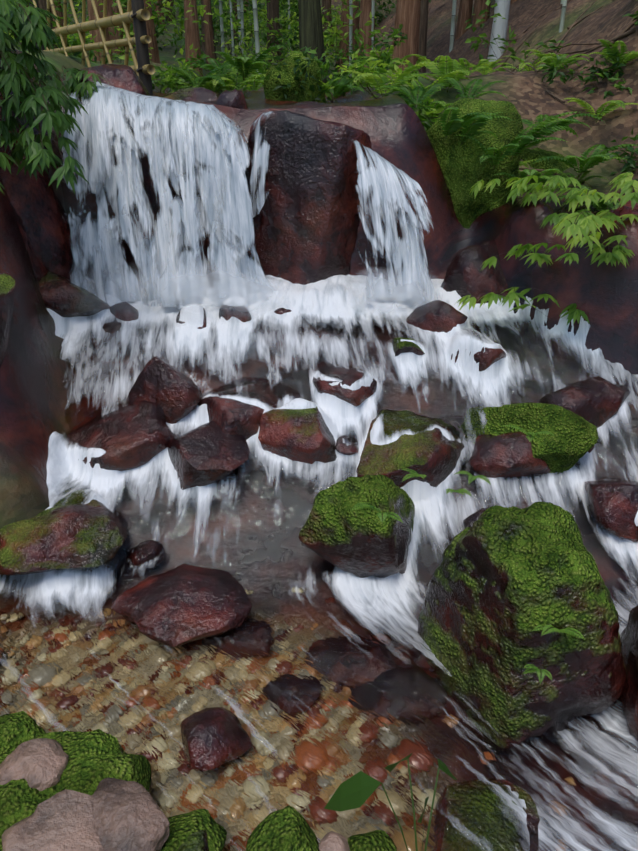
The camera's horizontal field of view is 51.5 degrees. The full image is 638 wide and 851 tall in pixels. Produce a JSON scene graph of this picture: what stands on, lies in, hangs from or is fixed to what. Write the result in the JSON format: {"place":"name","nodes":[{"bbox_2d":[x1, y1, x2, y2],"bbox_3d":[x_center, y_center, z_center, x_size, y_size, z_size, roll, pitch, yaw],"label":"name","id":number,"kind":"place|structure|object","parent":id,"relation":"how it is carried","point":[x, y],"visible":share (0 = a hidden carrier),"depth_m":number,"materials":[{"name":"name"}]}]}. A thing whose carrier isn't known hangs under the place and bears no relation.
{"place":"outdoors","nodes":[
{"label":"outdoors","id":0,"kind":"place"},
{"bbox_2d":[110,302,138,320],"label":"rock","id":1,"kind":"object","parent":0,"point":[123,308],"depth_m":3.89,"materials":[{"name":"grey stone"}]},
{"bbox_2d":[72,260,285,329],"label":"water spray mist","id":2,"kind":"structure","parent":0,"point":[207,287],"depth_m":3.73,"materials":[{"name":"white liquid"}]},
{"bbox_2d":[0,274,637,850],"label":"stream water","id":3,"kind":"structure","parent":0,"point":[318,676],"depth_m":2.83,"materials":[{"name":"white liquid"}]},
{"bbox_2d":[0,836,2,850],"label":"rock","id":4,"kind":"object","parent":3,"relation":"on","point":[1,843],"depth_m":1.74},
{"bbox_2d":[0,711,45,755],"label":"rock","id":5,"kind":"object","parent":3,"relation":"on","point":[18,728],"visible":0.35,"depth_m":2.10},
{"bbox_2d":[128,540,161,565],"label":"rock","id":6,"kind":"object","parent":3,"relation":"in","point":[149,551],"visible":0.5,"depth_m":2.98,"materials":[{"name":"brown stone"}]},
{"bbox_2d":[111,563,251,646],"bbox_3d":[-0.570,0.736,2.754,0.522,0.135,0.460,-15,29,-28],"label":"red rock","id":7,"kind":"object","parent":3,"relation":"on","point":[182,604],"visible":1,"depth_m":2.69,"materials":[{"name":"brown stone"}]},
{"bbox_2d":[176,308,206,328],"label":"rock","id":8,"kind":"object","parent":3,"relation":"in","point":[203,326],"visible":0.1,"depth_m":3.87,"materials":[{"name":"stone"}]},
{"bbox_2d":[160,809,226,850],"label":"rock","id":9,"kind":"object","parent":3,"relation":"on","point":[182,827],"visible":0.62,"depth_m":1.82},
{"bbox_2d":[92,778,169,850],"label":"rock","id":10,"kind":"object","parent":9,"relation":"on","point":[129,816],"visible":0.9,"depth_m":1.74,"materials":[{"name":"stone"}]},
{"bbox_2d":[177,830,208,850],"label":"rock","id":11,"kind":"object","parent":9,"relation":"on","point":[197,841],"visible":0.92,"depth_m":1.76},
{"bbox_2d":[181,707,238,770],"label":"pool rock","id":12,"kind":"object","parent":3,"relation":"on","point":[210,737],"visible":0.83,"depth_m":2.16,"materials":[{"name":"brown stone"}]},
{"bbox_2d":[219,305,251,321],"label":"rock","id":13,"kind":"object","parent":3,"relation":"in","point":[239,314],"visible":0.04,"depth_m":3.87,"materials":[{"name":"stone"}]},
{"bbox_2d":[246,805,318,850],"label":"rock","id":14,"kind":"object","parent":3,"relation":"on","point":[287,828],"visible":1,"depth_m":1.78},
{"bbox_2d":[274,308,290,314],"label":"rock","id":15,"kind":"object","parent":3,"relation":"in","point":[280,311],"visible":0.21,"depth_m":3.97,"materials":[{"name":"brown stone"}]},
{"bbox_2d":[319,831,349,850],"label":"rock","id":16,"kind":"object","parent":3,"relation":"on","point":[332,841],"visible":1,"depth_m":1.72,"materials":[{"name":"stone"}]},
{"bbox_2d":[336,435,358,454],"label":"rock","id":17,"kind":"object","parent":3,"relation":"in","point":[345,449],"visible":0.71,"depth_m":3.35,"materials":[{"name":"brown stone"}]},
{"bbox_2d":[348,830,396,850],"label":"rock","id":18,"kind":"object","parent":3,"relation":"on","point":[378,840],"visible":1,"depth_m":1.80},
{"bbox_2d":[324,753,456,850],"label":"plant","id":19,"kind":"object","parent":3,"relation":"on","point":[358,789],"visible":1,"depth_m":1.75,"materials":[{"name":"green plant"}]},
{"bbox_2d":[392,337,424,355],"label":"rock","id":20,"kind":"object","parent":3,"relation":"on","point":[399,346],"visible":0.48,"depth_m":3.71,"materials":[{"name":"green stone"}]},
{"bbox_2d":[463,508,487,527],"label":"rock","id":21,"kind":"object","parent":3,"relation":"in","point":[468,521],"visible":0.1,"depth_m":3.09,"materials":[{"name":"brown stone"}]},
{"bbox_2d":[469,432,550,477],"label":"rock","id":22,"kind":"object","parent":3,"relation":"on","point":[509,454],"visible":0.77,"depth_m":3.25,"materials":[{"name":"brown stone"}]},
{"bbox_2d":[493,779,539,850],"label":"submerged rock","id":23,"kind":"object","parent":3,"relation":"on","point":[532,817],"visible":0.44,"depth_m":2.03,"materials":[{"name":"stone"}]},
{"bbox_2d":[0,0,637,528],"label":"ground","id":24,"kind":"structure","parent":0,"point":[32,398],"depth_m":4.17,"materials":[{"name":"brown stone"}]},
{"bbox_2d":[0,273,14,366],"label":"rock wall","id":25,"kind":"structure","parent":24,"relation":"on","point":[7,286],"depth_m":3.10,"materials":[{"name":"brown stone"}]},
{"bbox_2d":[10,202,48,282],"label":"rock wall","id":26,"kind":"structure","parent":24,"relation":"on","point":[41,270],"depth_m":3.79,"materials":[{"name":"brown stone"}]},
{"bbox_2d":[0,91,86,279],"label":"rock wall","id":27,"kind":"structure","parent":24,"relation":"on","point":[38,206],"depth_m":3.87,"materials":[{"name":"brown stone"}]},
{"bbox_2d":[38,0,57,47],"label":"cedar tree","id":28,"kind":"object","parent":24,"relation":"on","point":[42,4],"visible":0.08,"depth_m":10.66,"materials":[{"name":"brown plant"}]},
{"bbox_2d":[0,0,108,193],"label":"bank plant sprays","id":29,"kind":"object","parent":24,"relation":"on","point":[25,20],"visible":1,"depth_m":3.08,"materials":[{"name":"green plant"}]},
{"bbox_2d":[50,0,63,41],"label":"cedar tree","id":30,"kind":"object","parent":24,"relation":"on","point":[59,14],"visible":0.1,"depth_m":14.17,"materials":[{"name":"brown plant"}]},
{"bbox_2d":[0,729,126,835],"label":"rock","id":31,"kind":"object","parent":24,"relation":"on","point":[20,799],"visible":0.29,"depth_m":1.90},
{"bbox_2d":[0,738,68,790],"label":"rock","id":32,"kind":"object","parent":31,"relation":"on","point":[39,764],"visible":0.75,"depth_m":1.92,"materials":[{"name":"beige stone"}]},
{"bbox_2d":[2,789,103,850],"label":"rock","id":33,"kind":"object","parent":31,"relation":"on","point":[63,820],"visible":0.9,"depth_m":1.71,"materials":[{"name":"stone"}]},
{"bbox_2d":[61,753,151,795],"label":"rock","id":34,"kind":"object","parent":31,"relation":"on","point":[86,775],"visible":0.33,"depth_m":1.93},
{"bbox_2d":[0,499,127,574],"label":"rock","id":35,"kind":"object","parent":24,"relation":"on","point":[92,533],"visible":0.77,"depth_m":2.85,"materials":[{"name":"stone"}]},
{"bbox_2d":[39,271,110,316],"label":"rock","id":36,"kind":"object","parent":24,"relation":"on","point":[62,296],"visible":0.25,"depth_m":3.79,"materials":[{"name":"wet rock"}]},
{"bbox_2d":[29,0,152,95],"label":"fence posts and ties","id":37,"kind":"object","parent":24,"relation":"on","point":[142,49],"visible":0.15,"depth_m":4.82,"materials":[{"name":"brown wood"}]},
{"bbox_2d":[30,0,154,75],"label":"bamboo fence","id":38,"kind":"object","parent":37,"relation":"attached to","point":[125,20],"visible":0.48,"depth_m":5.30,"materials":[{"name":"beige wood"}]},
{"bbox_2d":[87,0,113,62],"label":"cedar tree","id":39,"kind":"object","parent":24,"relation":"on","point":[97,37],"visible":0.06,"depth_m":9.78,"materials":[{"name":"brown plant"}]},
{"bbox_2d":[107,0,115,52],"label":"cedar tree","id":40,"kind":"object","parent":24,"relation":"on","point":[109,10],"visible":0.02,"depth_m":14.34,"materials":[{"name":"brown plant"}]},
{"bbox_2d":[102,322,120,333],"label":"rock","id":41,"kind":"object","parent":24,"relation":"on","point":[109,328],"visible":0.06,"depth_m":3.83,"materials":[{"name":"brown stone"}]},
{"bbox_2d":[75,64,149,95],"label":"lip rock","id":42,"kind":"object","parent":24,"relation":"on","point":[123,76],"visible":0.4,"depth_m":4.11,"materials":[{"name":"brown stone"}]},
{"bbox_2d":[112,0,124,55],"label":"cedar tree","id":43,"kind":"object","parent":24,"relation":"on","point":[121,26],"visible":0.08,"depth_m":13.85,"materials":[{"name":"brown plant"}]},
{"bbox_2d":[71,400,174,470],"bbox_3d":[-1.054,0.046,3.429,0.645,0.324,0.520,-1,26,-2],"label":"rock","id":44,"kind":"object","parent":24,"relation":"on","point":[135,435],"visible":0.73,"depth_m":3.29,"materials":[{"name":"brown stone"}]},
{"bbox_2d":[131,0,159,63],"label":"cedar tree","id":45,"kind":"object","parent":24,"relation":"on","point":[150,27],"visible":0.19,"depth_m":10.54,"materials":[{"name":"brown plant"}]},
{"bbox_2d":[154,0,164,27],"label":"cedar tree","id":46,"kind":"object","parent":24,"relation":"on","point":[159,9],"visible":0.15,"depth_m":20.71,"materials":[{"name":"brown plant"}]},
{"bbox_2d":[126,356,202,423],"bbox_3d":[-0.827,-0.192,3.529,0.421,0.378,0.336,-1,26,-2],"label":"rock","id":47,"kind":"object","parent":24,"relation":"on","point":[174,393],"visible":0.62,"depth_m":3.42,"materials":[{"name":"brown stone"}]},
{"bbox_2d":[61,81,277,307],"bbox_3d":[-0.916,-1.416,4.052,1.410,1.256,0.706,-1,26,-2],"label":"waterfall","id":48,"kind":"structure","parent":24,"relation":"on","point":[209,156],"depth_m":3.91,"materials":[{"name":"liquid"}]},
{"bbox_2d":[65,87,258,290],"bbox_3d":[-0.926,-1.428,4.076,1.410,1.257,0.652,-1,26,-2],"label":"rock face","id":49,"kind":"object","parent":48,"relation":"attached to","point":[147,208],"depth_m":3.95,"materials":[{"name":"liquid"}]},
{"bbox_2d":[165,0,174,21],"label":"cedar tree","id":50,"kind":"object","parent":24,"relation":"on","point":[169,9],"visible":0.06,"depth_m":23.20,"materials":[{"name":"brown plant"}]},
{"bbox_2d":[163,87,218,102],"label":"mossy rock","id":51,"kind":"object","parent":24,"relation":"on","point":[196,94],"visible":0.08,"depth_m":4.87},
{"bbox_2d":[184,0,202,76],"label":"cedar tree","id":52,"kind":"object","parent":24,"relation":"on","point":[191,32],"visible":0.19,"depth_m":11.35,"materials":[{"name":"brown plant"}]},
{"bbox_2d":[168,421,249,489],"bbox_3d":[-0.559,0.150,3.325,0.429,0.265,0.410,-1,26,-2],"label":"rock","id":53,"kind":"object","parent":24,"relation":"on","point":[211,452],"visible":0.9,"depth_m":3.21,"materials":[{"name":"brown stone"}]},
{"bbox_2d":[203,0,214,66],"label":"cedar tree","id":54,"kind":"object","parent":24,"relation":"on","point":[209,46],"visible":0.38,"depth_m":13.44,"materials":[{"name":"brown plant"}]},
{"bbox_2d":[201,0,216,62],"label":"cedar tree","id":55,"kind":"object","parent":24,"relation":"on","point":[203,32],"visible":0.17,"depth_m":14.62,"materials":[{"name":"brown plant"}]},
{"bbox_2d":[198,396,263,439],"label":"rock","id":56,"kind":"object","parent":24,"relation":"on","point":[231,416],"visible":0.29,"depth_m":3.38,"materials":[{"name":"brown stone"}]},
{"bbox_2d":[215,89,248,109],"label":"lip rock","id":57,"kind":"object","parent":24,"relation":"on","point":[234,98],"visible":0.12,"depth_m":4.09,"materials":[{"name":"brown stone"}]},
{"bbox_2d":[229,0,238,39],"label":"cedar tree","id":58,"kind":"object","parent":24,"relation":"on","point":[235,10],"visible":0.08,"depth_m":21.41,"materials":[{"name":"brown plant"}]},
{"bbox_2d":[250,111,271,216],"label":"waterfall","id":59,"kind":"structure","parent":24,"relation":"on","point":[260,157],"depth_m":3.94,"materials":[{"name":"liquid"}]},
{"bbox_2d":[267,0,283,64],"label":"cedar tree","id":60,"kind":"object","parent":24,"relation":"on","point":[272,9],"visible":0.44,"depth_m":16.50,"materials":[{"name":"brown plant"}]},
{"bbox_2d":[263,51,325,102],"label":"mossy rock","id":61,"kind":"object","parent":24,"relation":"on","point":[286,73],"visible":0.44,"depth_m":5.36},
{"bbox_2d":[247,110,370,284],"bbox_3d":[-0.113,-1.378,4.348,0.899,1.255,0.623,-1,26,-2],"label":"tall rock","id":62,"kind":"object","parent":24,"relation":"on","point":[306,220],"visible":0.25,"depth_m":4.11,"materials":[{"name":"brown stone"}]},
{"bbox_2d":[298,0,326,82],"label":"cedar tree","id":63,"kind":"object","parent":24,"relation":"on","point":[310,28],"visible":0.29,"depth_m":8.61,"materials":[{"name":"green plant"}]},
{"bbox_2d":[3,0,637,187],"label":"bright undergrowth bushes","id":64,"kind":"object","parent":24,"relation":"on","point":[254,80],"visible":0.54,"depth_m":6.12,"materials":[{"name":"green plant"}]},
{"bbox_2d":[321,0,333,50],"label":"cedar tree","id":65,"kind":"object","parent":24,"relation":"on","point":[326,4],"visible":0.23,"depth_m":20.54,"materials":[{"name":"brown plant"}]},
{"bbox_2d":[51,0,637,180],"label":"undergrowth bushes","id":66,"kind":"object","parent":24,"relation":"on","point":[603,74],"visible":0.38,"depth_m":7.01,"materials":[{"name":"green plant"}]},
{"bbox_2d":[312,367,376,406],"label":"rock","id":67,"kind":"object","parent":24,"relation":"on","point":[357,397],"visible":0.56,"depth_m":3.50,"materials":[{"name":"brown stone"}]},
{"bbox_2d":[335,0,359,71],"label":"cedar tree","id":68,"kind":"object","parent":24,"relation":"on","point":[344,29],"visible":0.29,"depth_m":15.67,"materials":[{"name":"brown plant"}]},
{"bbox_2d":[298,474,414,577],"bbox_3d":[0.202,0.432,3.003,0.456,0.529,0.516,9,27,18],"label":"mossy rock","id":69,"kind":"object","parent":24,"relation":"on","point":[339,534],"visible":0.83,"depth_m":2.80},
{"bbox_2d":[356,0,374,75],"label":"cedar tree","id":70,"kind":"object","parent":24,"relation":"on","point":[365,9],"visible":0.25,"depth_m":10.99,"materials":[{"name":"brown plant"}]},
{"bbox_2d":[219,0,566,85],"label":"bamboo stalks","id":71,"kind":"object","parent":24,"relation":"on","point":[256,27],"visible":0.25,"depth_m":12.40,"materials":[{"name":"brown wood"}]},
{"bbox_2d":[354,140,437,300],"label":"waterfall","id":72,"kind":"structure","parent":24,"relation":"on","point":[381,179],"depth_m":3.92,"materials":[{"name":"liquid"}]},
{"bbox_2d":[158,45,637,683],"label":"ferns","id":73,"kind":"object","parent":24,"relation":"on","point":[536,133],"visible":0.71,"depth_m":4.13,"materials":[{"name":"green plant"}]},
{"bbox_2d":[389,0,420,72],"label":"cedar tree","id":74,"kind":"object","parent":24,"relation":"on","point":[407,14],"visible":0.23,"depth_m":9.48,"materials":[{"name":"brown plant"}]},
{"bbox_2d":[356,412,464,487],"bbox_3d":[0.510,0.140,3.408,0.511,0.311,0.696,11,28,21],"label":"mossy rock","id":75,"kind":"object","parent":24,"relation":"on","point":[433,455],"visible":0.56,"depth_m":3.21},
{"bbox_2d":[418,4,420,53],"bbox_3d":[1.468,-13.465,6.405,0.219,19.591,0.236,-4,26,-9],"label":"cedar tree","id":76,"kind":"object","parent":24,"relation":"on","point":[418,32],"visible":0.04,"depth_m":10.01,"materials":[{"name":"brown plant"}]},
{"bbox_2d":[418,0,428,72],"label":"cedar tree","id":77,"kind":"object","parent":24,"relation":"on","point":[423,27],"visible":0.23,"depth_m":11.24,"materials":[{"name":"brown plant"}]},
{"bbox_2d":[406,300,467,332],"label":"rock","id":78,"kind":"object","parent":24,"relation":"on","point":[442,316],"visible":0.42,"depth_m":3.85,"materials":[{"name":"brown stone"}]},
{"bbox_2d":[455,0,472,40],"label":"cedar tree","id":79,"kind":"object","parent":24,"relation":"on","point":[465,11],"visible":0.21,"depth_m":13.06,"materials":[{"name":"brown plant"}]},
{"bbox_2d":[426,98,524,228],"bbox_3d":[1.010,-1.737,4.449,0.756,0.840,0.656,-1,26,-2],"label":"moss","id":80,"kind":"object","parent":24,"relation":"on","point":[464,169],"visible":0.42,"depth_m":4.25,"materials":[{"name":"green plant"}]},
{"bbox_2d":[442,241,508,303],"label":"dark rock","id":81,"kind":"object","parent":24,"relation":"on","point":[465,274],"visible":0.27,"depth_m":4.05,"materials":[{"name":"brown stone"}]},
{"bbox_2d":[451,347,505,371],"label":"rock","id":82,"kind":"object","parent":24,"relation":"on","point":[487,358],"visible":0.29,"depth_m":3.63,"materials":[{"name":"brown stone"}]},
{"bbox_2d":[471,0,490,28],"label":"cedar tree","id":83,"kind":"object","parent":24,"relation":"on","point":[479,5],"visible":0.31,"depth_m":12.59,"materials":[{"name":"brown plant"}]},
{"bbox_2d":[487,0,510,61],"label":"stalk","id":84,"kind":"object","parent":24,"relation":"on","point":[500,24],"visible":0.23,"depth_m":9.16,"materials":[{"name":"plant"}]},
{"bbox_2d":[418,501,625,743],"bbox_3d":[0.758,0.694,2.410,0.711,0.829,0.608,-1,26,-2],"label":"mossy boulder","id":85,"kind":"object","parent":24,"relation":"on","point":[504,582],"visible":0.85,"depth_m":2.24,"materials":[{"name":"green plant"}]},
{"bbox_2d":[482,403,598,472],"bbox_3d":[1.107,0.026,3.475,0.697,0.406,0.626,-1,26,-2],"label":"moss","id":86,"kind":"object","parent":24,"relation":"on","point":[571,443],"visible":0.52,"depth_m":3.25,"materials":[{"name":"green plant"}]},
{"bbox_2d":[457,170,637,324],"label":"maple leaves","id":87,"kind":"object","parent":24,"relation":"on","point":[588,220],"visible":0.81,"depth_m":3.52,"materials":[{"name":"green plant"}]},
{"bbox_2d":[521,148,574,171],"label":"moss rock","id":88,"kind":"object","parent":24,"relation":"on","point":[536,154],"visible":0.21,"depth_m":5.07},
{"bbox_2d":[496,0,637,183],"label":"roots","id":89,"kind":"object","parent":24,"relation":"on","point":[622,34],"visible":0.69,"depth_m":6.37,"materials":[{"name":"brown wood"}]},
{"bbox_2d":[539,376,628,427],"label":"rock","id":90,"kind":"object","parent":24,"relation":"on","point":[597,401],"visible":0.73,"depth_m":3.47,"materials":[{"name":"brown stone"}]},
{"bbox_2d":[584,480,637,541],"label":"edge rock","id":91,"kind":"object","parent":24,"relation":"on","point":[613,505],"visible":0.83,"depth_m":3.06,"materials":[{"name":"brown stone"}]},
{"bbox_2d":[620,605,637,740],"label":"edge rock","id":92,"kind":"object","parent":24,"relation":"on","point":[629,647],"visible":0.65,"depth_m":2.32,"materials":[{"name":"brown stone"}]},
{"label":"rock","id":93,"kind":"object","parent":24,"relation":"on","visible":0},
{"bbox_2d":[258,407,336,463],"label":"rock","id":94,"kind":"object","parent":93,"relation":"on","point":[303,435],"visible":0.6,"depth_m":3.31,"materials":[{"name":"brown stone"}]},
{"bbox_2d":[348,266,443,320],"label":"water spray","id":95,"kind":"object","parent":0,"point":[406,295],"depth_m":3.76,"materials":[{"name":"white liquid"}]}
]}

